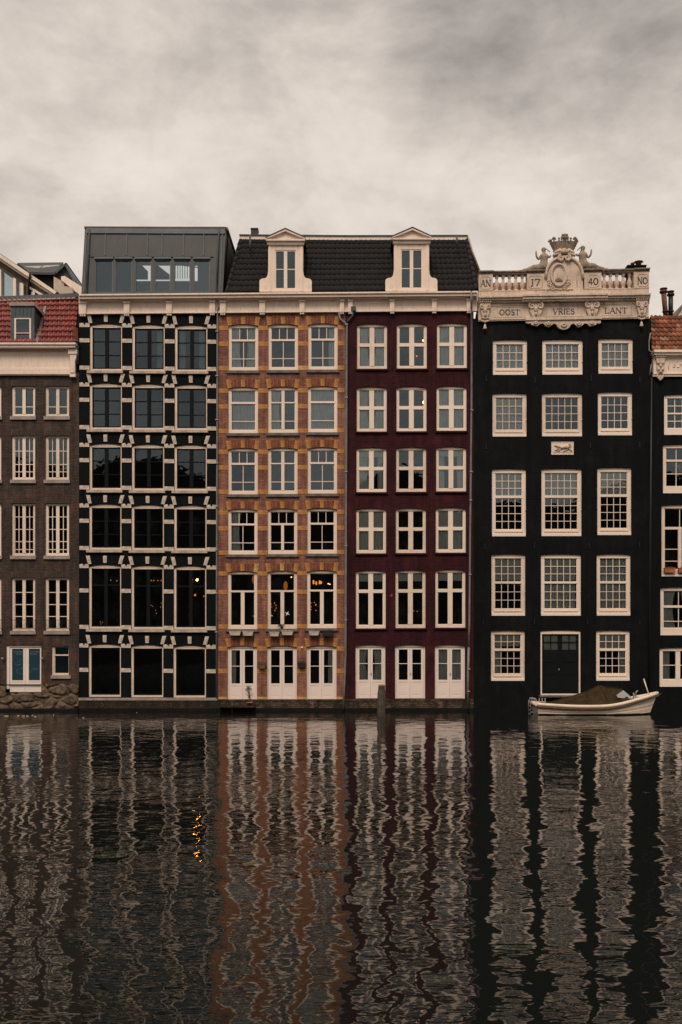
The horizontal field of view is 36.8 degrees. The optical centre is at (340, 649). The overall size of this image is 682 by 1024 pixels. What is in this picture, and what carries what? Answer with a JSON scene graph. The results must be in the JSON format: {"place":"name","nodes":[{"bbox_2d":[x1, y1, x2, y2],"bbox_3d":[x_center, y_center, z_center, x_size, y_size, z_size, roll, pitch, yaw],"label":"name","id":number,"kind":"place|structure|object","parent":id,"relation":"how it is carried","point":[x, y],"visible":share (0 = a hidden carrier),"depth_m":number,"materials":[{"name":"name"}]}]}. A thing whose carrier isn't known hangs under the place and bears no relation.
{"place":"outdoors","nodes":[
{"label":"outdoors","id":0,"kind":"place"},
{"bbox_2d":[0,254,58,295],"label":"gabled building","id":1,"kind":"structure","parent":0,"point":[15,280],"depth_m":59.40,"materials":[{"name":"paint"}]},
{"bbox_2d":[3,272,19,295],"bbox_3d":[-19.701,-20.891,59.715,2.248,3.306,0.130,0,0,0],"label":"window glass","id":2,"kind":"structure","parent":1,"relation":"in","point":[7,280],"depth_m":59.66,"materials":[{"name":"clear glass"}]},
{"bbox_2d":[0,269,41,295],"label":"window","id":3,"kind":"structure","parent":1,"relation":"in","point":[15,283],"depth_m":59.35,"materials":[{"name":"beige paint"}]},
{"bbox_2d":[17,262,81,293],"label":"attic building","id":4,"kind":"structure","parent":0,"point":[60,277],"depth_m":63.00,"materials":[{"name":"black paint"}]},
{"bbox_2d":[0,711,681,1023],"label":"water","id":5,"kind":"structure","parent":0,"point":[339,867],"depth_m":14.10,"materials":[{"name":"black liquid"}]},
{"bbox_2d":[377,684,385,716],"bbox_3d":[1.807,2.580,46.001,0.392,2.039,0.389,0,0,0],"label":"mooring post","id":6,"kind":"object","parent":5,"relation":"in","point":[381,697],"visible":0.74,"depth_m":45.85,"materials":[{"name":"brown wood"}]},
{"bbox_2d":[528,679,661,714],"bbox_3d":[12.356,2.301,47.962,7.244,1.899,2.591,0,0,-12],"label":"boat","id":7,"kind":"object","parent":5,"relation":"on","point":[600,700],"visible":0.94,"depth_m":47.03,"materials":[{"name":"white paint"}]},
{"bbox_2d":[0,0,681,318],"label":"sky","id":8,"kind":"structure","parent":0,"point":[512,127],"materials":[{"name":"grey"}]},
{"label":"ground","id":9,"kind":"structure","parent":0,"visible":0},
{"bbox_2d":[0,293,78,710],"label":"canal house","id":10,"kind":"structure","parent":9,"relation":"on","point":[39,502],"depth_m":50.00,"materials":[{"name":"brown brick"}]},
{"bbox_2d":[0,387,1,419],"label":"window","id":11,"kind":"structure","parent":10,"relation":"in","point":[0,387],"depth_m":50.10,"materials":[{"name":"beige paint"}]},
{"bbox_2d":[0,436,1,482],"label":"window","id":12,"kind":"structure","parent":10,"relation":"in","point":[0,436],"depth_m":50.10,"materials":[{"name":"beige paint"}]},
{"bbox_2d":[0,504,1,558],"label":"window","id":13,"kind":"structure","parent":10,"relation":"in","point":[0,504],"depth_m":50.10,"materials":[{"name":"beige paint"}]},
{"bbox_2d":[0,578,1,633],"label":"window","id":14,"kind":"structure","parent":10,"relation":"in","point":[0,578],"depth_m":50.10,"materials":[{"name":"beige paint"}]},
{"bbox_2d":[10,387,35,419],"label":"window","id":15,"kind":"structure","parent":10,"relation":"in","point":[23,416],"depth_m":50.10,"materials":[{"name":"beige paint"}]},
{"bbox_2d":[10,436,35,482],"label":"window","id":16,"kind":"structure","parent":10,"relation":"in","point":[23,479],"depth_m":50.10,"materials":[{"name":"beige paint"}]},
{"bbox_2d":[10,504,35,558],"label":"window","id":17,"kind":"structure","parent":10,"relation":"in","point":[23,555],"depth_m":50.10,"materials":[{"name":"beige paint"}]},
{"bbox_2d":[10,578,35,633],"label":"window","id":18,"kind":"structure","parent":10,"relation":"in","point":[14,631],"depth_m":50.10,"materials":[{"name":"beige paint"}]},
{"bbox_2d":[7,645,40,691],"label":"window","id":19,"kind":"structure","parent":10,"relation":"in","point":[23,661],"depth_m":50.11,"materials":[{"name":"white paint"}]},
{"bbox_2d":[44,387,69,419],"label":"window","id":20,"kind":"structure","parent":10,"relation":"in","point":[57,416],"depth_m":50.10,"materials":[{"name":"beige paint"}]},
{"bbox_2d":[44,436,69,482],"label":"window","id":21,"kind":"structure","parent":10,"relation":"in","point":[57,479],"depth_m":50.10,"materials":[{"name":"beige paint"}]},
{"bbox_2d":[44,504,69,558],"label":"window","id":22,"kind":"structure","parent":10,"relation":"in","point":[57,555],"depth_m":50.10,"materials":[{"name":"beige paint"}]},
{"bbox_2d":[44,578,69,633],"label":"window","id":23,"kind":"structure","parent":10,"relation":"in","point":[48,631],"depth_m":50.10,"materials":[{"name":"beige paint"}]},
{"bbox_2d":[51,646,70,678],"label":"window","id":24,"kind":"structure","parent":10,"relation":"in","point":[54,675],"depth_m":50.10,"materials":[{"name":"beige paint"}]},
{"bbox_2d":[78,226,235,710],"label":"canal house","id":25,"kind":"structure","parent":9,"relation":"on","point":[148,431],"depth_m":50.06,"materials":[{"name":"black paint"}]},
{"bbox_2d":[86,565,121,631],"bbox_3d":[-11.554,-2.512,50.020,1.756,3.281,0.300,0,0,0],"label":"window","id":26,"kind":"structure","parent":25,"relation":"in","point":[92,628],"depth_m":50.06,"materials":[{"name":"beige paint"}]},
{"bbox_2d":[86,383,122,431],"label":"window","id":27,"kind":"structure","parent":25,"relation":"in","point":[106,428],"depth_m":50.10,"materials":[{"name":"beige paint"}]},
{"bbox_2d":[86,444,122,492],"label":"window","id":28,"kind":"structure","parent":25,"relation":"in","point":[106,489],"depth_m":50.09,"materials":[{"name":"beige paint"}]},
{"bbox_2d":[86,504,122,552],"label":"window","id":29,"kind":"structure","parent":25,"relation":"in","point":[93,549],"depth_m":50.06,"materials":[{"name":"beige paint"}]},
{"bbox_2d":[87,324,122,373],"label":"window","id":30,"kind":"structure","parent":25,"relation":"in","point":[106,327],"depth_m":50.06,"materials":[{"name":"beige paint"}]},
{"bbox_2d":[89,644,120,696],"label":"window","id":31,"kind":"structure","parent":25,"relation":"in","point":[104,659],"depth_m":50.14,"materials":[{"name":"black glass"}]},
{"bbox_2d":[128,566,164,631],"bbox_3d":[-9.483,-2.483,50.020,1.759,3.261,0.300,0,0,0],"label":"window","id":32,"kind":"structure","parent":25,"relation":"in","point":[148,628],"depth_m":50.06,"materials":[{"name":"beige paint"}]},
{"bbox_2d":[129,445,164,492],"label":"window","id":33,"kind":"structure","parent":25,"relation":"in","point":[148,489],"depth_m":50.10,"materials":[{"name":"beige paint"}]},
{"bbox_2d":[129,505,164,552],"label":"window","id":34,"kind":"structure","parent":25,"relation":"in","point":[148,549],"depth_m":50.06,"materials":[{"name":"beige paint"}]},
{"bbox_2d":[131,645,162,696],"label":"window","id":35,"kind":"structure","parent":25,"relation":"in","point":[146,664],"depth_m":50.14,"materials":[{"name":"black glass"}]},
{"bbox_2d":[129,325,165,373],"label":"window","id":36,"kind":"structure","parent":25,"relation":"in","point":[160,342],"depth_m":50.10,"materials":[{"name":"beige paint"}]},
{"bbox_2d":[129,384,165,432],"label":"window","id":37,"kind":"structure","parent":25,"relation":"in","point":[148,387],"depth_m":50.06,"materials":[{"name":"beige paint"}]},
{"bbox_2d":[171,566,206,631],"bbox_3d":[-7.405,-2.462,50.020,1.769,3.247,0.300,0,0,0],"label":"window","id":38,"kind":"structure","parent":25,"relation":"in","point":[185,568],"depth_m":50.10,"materials":[{"name":"beige paint"}]},
{"bbox_2d":[171,445,207,493],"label":"window","id":39,"kind":"structure","parent":25,"relation":"in","point":[178,490],"depth_m":50.06,"materials":[{"name":"beige paint"}]},
{"bbox_2d":[171,506,207,552],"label":"window","id":40,"kind":"structure","parent":25,"relation":"in","point":[190,549],"depth_m":50.06,"materials":[{"name":"beige paint"}]},
{"bbox_2d":[172,385,207,432],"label":"window","id":41,"kind":"structure","parent":25,"relation":"in","point":[191,429],"depth_m":50.06,"materials":[{"name":"beige paint"}]},
{"bbox_2d":[174,645,205,697],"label":"window","id":42,"kind":"structure","parent":25,"relation":"in","point":[189,660],"depth_m":50.14,"materials":[{"name":"black glass"}]},
{"bbox_2d":[172,325,208,374],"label":"window","id":43,"kind":"structure","parent":25,"relation":"in","point":[202,370],"depth_m":50.10,"materials":[{"name":"beige paint"}]},
{"bbox_2d":[217,228,347,710],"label":"canal house","id":44,"kind":"structure","parent":9,"relation":"on","point":[282,411],"depth_m":50.09,"materials":[{"name":"brick"}]},
{"bbox_2d":[229,629,240,634],"bbox_3d":[-5.158,-0.855,49.774,0.628,0.330,0.212,0,0,0],"label":"window box","id":45,"kind":"object","parent":44,"relation":"attached to","point":[234,632],"visible":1,"depth_m":49.70,"materials":[{"name":"white stone"}]},
{"bbox_2d":[219,705,255,707],"bbox_3d":[-5.039,2.754,49.710,1.740,0.097,0.520,0,0,0],"label":"landing ledge","id":46,"kind":"object","parent":44,"relation":"attached to","point":[235,706],"visible":1,"depth_m":49.45,"materials":[{"name":"brick"}]},
{"bbox_2d":[226,448,258,496],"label":"window","id":47,"kind":"structure","parent":44,"relation":"in","point":[231,493],"depth_m":50.10,"materials":[{"name":"beige paint"}]},
{"bbox_2d":[226,509,258,556],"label":"window","id":48,"kind":"structure","parent":44,"relation":"in","point":[234,549],"depth_m":50.10,"materials":[{"name":"beige paint"}]},
{"bbox_2d":[226,571,258,631],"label":"window","id":49,"kind":"structure","parent":44,"relation":"in","point":[242,627],"depth_m":50.10,"materials":[{"name":"beige paint"}]},
{"bbox_2d":[228,646,256,698],"bbox_3d":[-4.825,1.119,50.184,1.444,2.625,0.193,0,0,0],"label":"door","id":50,"kind":"structure","parent":44,"relation":"in","point":[234,689],"depth_m":50.12,"materials":[{"name":"white paint"}]},
{"bbox_2d":[226,325,259,373],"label":"window","id":51,"kind":"structure","parent":44,"relation":"in","point":[251,367],"depth_m":50.14,"materials":[{"name":"beige paint"}]},
{"bbox_2d":[226,387,259,435],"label":"window","id":52,"kind":"structure","parent":44,"relation":"in","point":[245,404],"depth_m":50.20,"materials":[{"name":"grey glass"}]},
{"bbox_2d":[242,629,253,635],"bbox_3d":[-4.529,-0.853,49.785,0.576,0.352,0.231,0,0,0],"label":"window box","id":53,"kind":"object","parent":44,"relation":"attached to","point":[246,632],"visible":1,"depth_m":49.70,"materials":[{"name":"white stone"}]},
{"bbox_2d":[258,662,265,668],"bbox_3d":[-3.848,0.742,49.860,0.429,0.369,0.242,0,0,0],"label":"window box","id":54,"kind":"object","parent":44,"relation":"attached to","point":[262,665],"visible":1,"depth_m":49.78,"materials":[{"name":"brown"}]},
{"bbox_2d":[269,630,279,635],"bbox_3d":[-3.249,-0.814,49.785,0.528,0.331,0.224,0,0,0],"label":"window box","id":55,"kind":"object","parent":44,"relation":"attached to","point":[271,633],"visible":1,"depth_m":49.70,"materials":[{"name":"white stone"}]},
{"bbox_2d":[265,571,298,631],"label":"window","id":56,"kind":"structure","parent":44,"relation":"in","point":[269,627],"depth_m":50.10,"materials":[{"name":"beige paint"}]},
{"bbox_2d":[267,646,296,698],"bbox_3d":[-2.885,1.116,50.139,1.453,2.625,0.102,0,0,0],"label":"door","id":57,"kind":"structure","parent":44,"relation":"in","point":[281,690],"depth_m":50.12,"materials":[{"name":"white paint"}]},
{"bbox_2d":[266,448,298,496],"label":"window","id":58,"kind":"structure","parent":44,"relation":"in","point":[271,493],"depth_m":50.10,"materials":[{"name":"beige paint"}]},
{"bbox_2d":[266,509,298,556],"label":"window","id":59,"kind":"structure","parent":44,"relation":"in","point":[271,553],"depth_m":50.10,"materials":[{"name":"beige paint"}]},
{"bbox_2d":[266,325,299,372],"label":"window","id":60,"kind":"structure","parent":44,"relation":"in","point":[271,369],"depth_m":50.10,"materials":[{"name":"beige paint"}]},
{"bbox_2d":[266,387,299,435],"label":"window","id":61,"kind":"structure","parent":44,"relation":"in","point":[274,427],"depth_m":50.10,"materials":[{"name":"beige paint"}]},
{"bbox_2d":[281,629,293,634],"bbox_3d":[-2.599,-0.856,49.778,0.622,0.305,0.230,0,0,0],"label":"window box","id":62,"kind":"object","parent":44,"relation":"attached to","point":[284,632],"visible":1,"depth_m":49.70,"materials":[{"name":"grey plant"}]},
{"bbox_2d":[297,661,304,667],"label":"window box","id":63,"kind":"object","parent":44,"relation":"attached to","point":[301,665],"visible":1,"depth_m":49.78,"materials":[{"name":"black metal"}]},
{"bbox_2d":[308,630,319,634],"bbox_3d":[-1.312,-0.843,49.786,0.547,0.305,0.225,0,0,0],"label":"window box","id":64,"kind":"object","parent":44,"relation":"attached to","point":[314,632],"visible":1,"depth_m":49.70,"materials":[{"name":"grey plant"}]},
{"bbox_2d":[305,570,337,630],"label":"window","id":65,"kind":"structure","parent":44,"relation":"in","point":[310,627],"depth_m":50.10,"materials":[{"name":"beige paint"}]},
{"bbox_2d":[307,646,335,698],"bbox_3d":[-0.952,1.111,50.184,1.458,2.625,0.193,0,0,0],"label":"door","id":66,"kind":"structure","parent":44,"relation":"in","point":[313,689],"depth_m":50.12,"materials":[{"name":"white paint"}]},
{"bbox_2d":[305,508,338,556],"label":"window","id":67,"kind":"structure","parent":44,"relation":"in","point":[310,553],"depth_m":50.10,"materials":[{"name":"beige paint"}]},
{"bbox_2d":[306,324,338,372],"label":"window","id":68,"kind":"structure","parent":44,"relation":"in","point":[333,333],"depth_m":50.10,"materials":[{"name":"beige paint"}]},
{"bbox_2d":[306,387,338,434],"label":"window","id":69,"kind":"structure","parent":44,"relation":"in","point":[324,399],"depth_m":50.20,"materials":[{"name":"grey glass"}]},
{"bbox_2d":[306,448,338,496],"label":"window","id":70,"kind":"structure","parent":44,"relation":"in","point":[311,493],"depth_m":50.10,"materials":[{"name":"beige paint"}]},
{"bbox_2d":[322,629,332,635],"bbox_3d":[-0.661,-0.840,49.780,0.574,0.355,0.231,0,0,0],"label":"window box","id":71,"kind":"object","parent":44,"relation":"attached to","point":[327,633],"visible":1,"depth_m":49.70,"materials":[{"name":"black metal"}]},
{"bbox_2d":[344,226,479,710],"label":"canal house","id":72,"kind":"structure","parent":9,"relation":"on","point":[410,484],"depth_m":50.09,"materials":[{"name":"red brick"}]},
{"bbox_2d":[356,645,384,697],"bbox_3d":[1.437,1.069,50.171,1.458,2.639,0.221,0,0,0],"label":"door","id":73,"kind":"structure","parent":72,"relation":"in","point":[366,686],"depth_m":50.12,"materials":[{"name":"white paint"}]},
{"bbox_2d":[355,509,386,554],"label":"window","id":74,"kind":"structure","parent":72,"relation":"in","point":[370,529],"depth_m":50.14,"materials":[{"name":"beige paint"}]},
{"bbox_2d":[355,570,386,629],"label":"window","id":75,"kind":"structure","parent":72,"relation":"in","point":[370,576],"depth_m":50.10,"materials":[{"name":"beige paint"}]},
{"bbox_2d":[355,448,387,493],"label":"window","id":76,"kind":"structure","parent":72,"relation":"in","point":[380,453],"depth_m":50.10,"materials":[{"name":"beige paint"}]},
{"bbox_2d":[356,324,387,370],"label":"window","id":77,"kind":"structure","parent":72,"relation":"in","point":[364,363],"depth_m":50.14,"materials":[{"name":"beige paint"}]},
{"bbox_2d":[356,387,387,433],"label":"window","id":78,"kind":"structure","parent":72,"relation":"in","point":[363,427],"depth_m":50.10,"materials":[{"name":"beige paint"}]},
{"bbox_2d":[395,645,424,697],"bbox_3d":[3.375,1.069,50.125,1.472,2.639,0.130,0,0,0],"label":"door","id":79,"kind":"structure","parent":72,"relation":"in","point":[409,688],"depth_m":50.12,"materials":[{"name":"white paint"}]},
{"bbox_2d":[394,570,426,629],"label":"window","id":80,"kind":"structure","parent":72,"relation":"in","point":[410,576],"depth_m":50.10,"materials":[{"name":"beige paint"}]},
{"bbox_2d":[395,508,426,554],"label":"window","id":81,"kind":"structure","parent":72,"relation":"in","point":[410,528],"depth_m":50.10,"materials":[{"name":"beige paint"}]},
{"bbox_2d":[395,387,427,432],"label":"window","id":82,"kind":"structure","parent":72,"relation":"in","point":[411,407],"depth_m":50.10,"materials":[{"name":"beige paint"}]},
{"bbox_2d":[395,448,427,493],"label":"window","id":83,"kind":"structure","parent":72,"relation":"in","point":[398,491],"depth_m":50.10,"materials":[{"name":"beige paint"}]},
{"bbox_2d":[396,324,427,370],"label":"window","id":84,"kind":"structure","parent":72,"relation":"in","point":[411,344],"depth_m":50.10,"materials":[{"name":"beige paint"}]},
{"bbox_2d":[435,645,464,697],"bbox_3d":[5.319,1.069,50.171,1.472,2.639,0.221,0,0,0],"label":"door","id":85,"kind":"structure","parent":72,"relation":"in","point":[449,659],"depth_m":50.12,"materials":[{"name":"white paint"}]},
{"bbox_2d":[434,570,466,628],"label":"window","id":86,"kind":"structure","parent":72,"relation":"in","point":[450,576],"depth_m":50.10,"materials":[{"name":"beige paint"}]},
{"bbox_2d":[435,508,466,553],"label":"window","id":87,"kind":"structure","parent":72,"relation":"in","point":[452,521],"depth_m":50.12,"materials":[{"name":"beige paint"}]},
{"bbox_2d":[435,386,467,432],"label":"window","id":88,"kind":"structure","parent":72,"relation":"in","point":[452,407],"depth_m":50.12,"materials":[{"name":"beige paint"}]},
{"bbox_2d":[435,447,467,492],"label":"window","id":89,"kind":"structure","parent":72,"relation":"in","point":[450,452],"depth_m":50.10,"materials":[{"name":"beige paint"}]},
{"bbox_2d":[436,324,467,369],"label":"window","id":90,"kind":"structure","parent":72,"relation":"in","point":[450,344],"depth_m":50.12,"materials":[{"name":"beige paint"}]},
{"bbox_2d":[474,233,651,710],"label":"canal house","id":91,"kind":"structure","parent":9,"relation":"on","point":[562,369],"depth_m":50.00,"materials":[{"name":"brick"}]},
{"bbox_2d":[491,554,524,615],"bbox_3d":[8.175,-3.159,50.116,1.688,3.014,0.192,0,0,0],"label":"window","id":92,"kind":"structure","parent":91,"relation":"in","point":[503,566],"depth_m":50.10,"materials":[{"name":"beige paint"}]},
{"bbox_2d":[491,630,524,680],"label":"window","id":93,"kind":"structure","parent":91,"relation":"in","point":[507,638],"depth_m":50.10,"materials":[{"name":"beige paint"}]},
{"bbox_2d":[492,469,525,535],"bbox_3d":[8.204,-7.183,50.116,1.695,3.306,0.192,0,0,0],"label":"window","id":94,"kind":"structure","parent":91,"relation":"in","point":[506,483],"depth_m":50.12,"materials":[{"name":"beige paint"}]},
{"bbox_2d":[492,393,526,436],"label":"window","id":95,"kind":"structure","parent":91,"relation":"in","point":[506,408],"depth_m":50.15,"materials":[{"name":"beige paint"}]},
{"bbox_2d":[493,340,526,374],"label":"window","id":96,"kind":"structure","parent":91,"relation":"in","point":[507,360],"depth_m":50.14,"materials":[{"name":"beige paint"}]},
{"bbox_2d":[540,630,579,694],"bbox_3d":[10.721,0.639,50.117,1.959,3.167,0.175,0,0,0],"label":"door","id":97,"kind":"structure","parent":91,"relation":"in","point":[559,649],"depth_m":50.12,"materials":[{"name":"black paint"}]},
{"bbox_2d":[541,554,580,615],"bbox_3d":[10.744,-3.160,50.151,1.992,3.014,0.262,0,0,0],"label":"window","id":98,"kind":"structure","parent":91,"relation":"in","point":[559,595],"depth_m":50.20,"materials":[{"name":"beige paint"}]},
{"bbox_2d":[541,469,581,535],"bbox_3d":[10.772,-7.194,50.116,1.998,3.306,0.192,0,0,0],"label":"window","id":99,"kind":"structure","parent":91,"relation":"in","point":[555,483],"depth_m":50.14,"materials":[{"name":"beige paint"}]},
{"bbox_2d":[542,393,581,435],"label":"window","id":100,"kind":"structure","parent":91,"relation":"in","point":[545,432],"depth_m":50.10,"materials":[{"name":"beige paint"}]},
{"bbox_2d":[542,340,582,374],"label":"window","id":101,"kind":"structure","parent":91,"relation":"in","point":[556,360],"depth_m":50.14,"materials":[{"name":"beige paint"}]},
{"bbox_2d":[596,630,629,680],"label":"window","id":102,"kind":"structure","parent":91,"relation":"in","point":[606,640],"depth_m":50.10,"materials":[{"name":"beige paint"}]},
{"bbox_2d":[597,468,630,534],"bbox_3d":[13.351,-7.244,50.116,1.702,3.306,0.192,0,0,0],"label":"window","id":103,"kind":"structure","parent":91,"relation":"in","point":[611,482],"depth_m":50.11,"materials":[{"name":"beige paint"}]},
{"bbox_2d":[597,554,630,615],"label":"window","id":104,"kind":"structure","parent":91,"relation":"in","point":[611,582],"depth_m":50.16,"materials":[{"name":"beige paint"}]},
{"bbox_2d":[598,392,631,434],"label":"window","id":105,"kind":"structure","parent":91,"relation":"in","point":[601,431],"depth_m":50.10,"materials":[{"name":"beige paint"}]},
{"bbox_2d":[598,339,632,373],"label":"window","id":106,"kind":"structure","parent":91,"relation":"in","point":[612,359],"depth_m":50.14,"materials":[{"name":"beige paint"}]},
{"bbox_2d":[648,287,681,710],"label":"canal house","id":107,"kind":"structure","parent":9,"relation":"on","point":[665,589],"depth_m":50.00,"materials":[{"name":"brown brick"}]},
{"bbox_2d":[663,566,675,572],"bbox_3d":[16.018,-3.916,49.911,0.548,0.328,0.217,0,0,0],"label":"window box","id":108,"kind":"object","parent":107,"relation":"on","point":[669,570],"visible":1,"depth_m":49.84,"materials":[{"name":"ceramic"}]},
{"bbox_2d":[660,587,681,634],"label":"window","id":109,"kind":"structure","parent":107,"relation":"in","point":[667,626],"depth_m":50.14,"materials":[{"name":"beige paint"}]},
{"bbox_2d":[660,647,681,686],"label":"window","id":110,"kind":"structure","parent":107,"relation":"in","point":[665,681],"depth_m":50.10,"materials":[{"name":"beige paint"}]},
{"bbox_2d":[662,505,681,575],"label":"window","id":111,"kind":"structure","parent":107,"relation":"in","point":[664,507],"depth_m":50.10,"materials":[{"name":"beige paint"}]},
{"bbox_2d":[663,445,681,492],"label":"window","id":112,"kind":"structure","parent":107,"relation":"in","point":[666,489],"depth_m":50.10,"materials":[{"name":"beige paint"}]},
{"bbox_2d":[664,395,681,434],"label":"window","id":113,"kind":"structure","parent":107,"relation":"in","point":[667,431],"depth_m":50.10,"materials":[{"name":"beige paint"}]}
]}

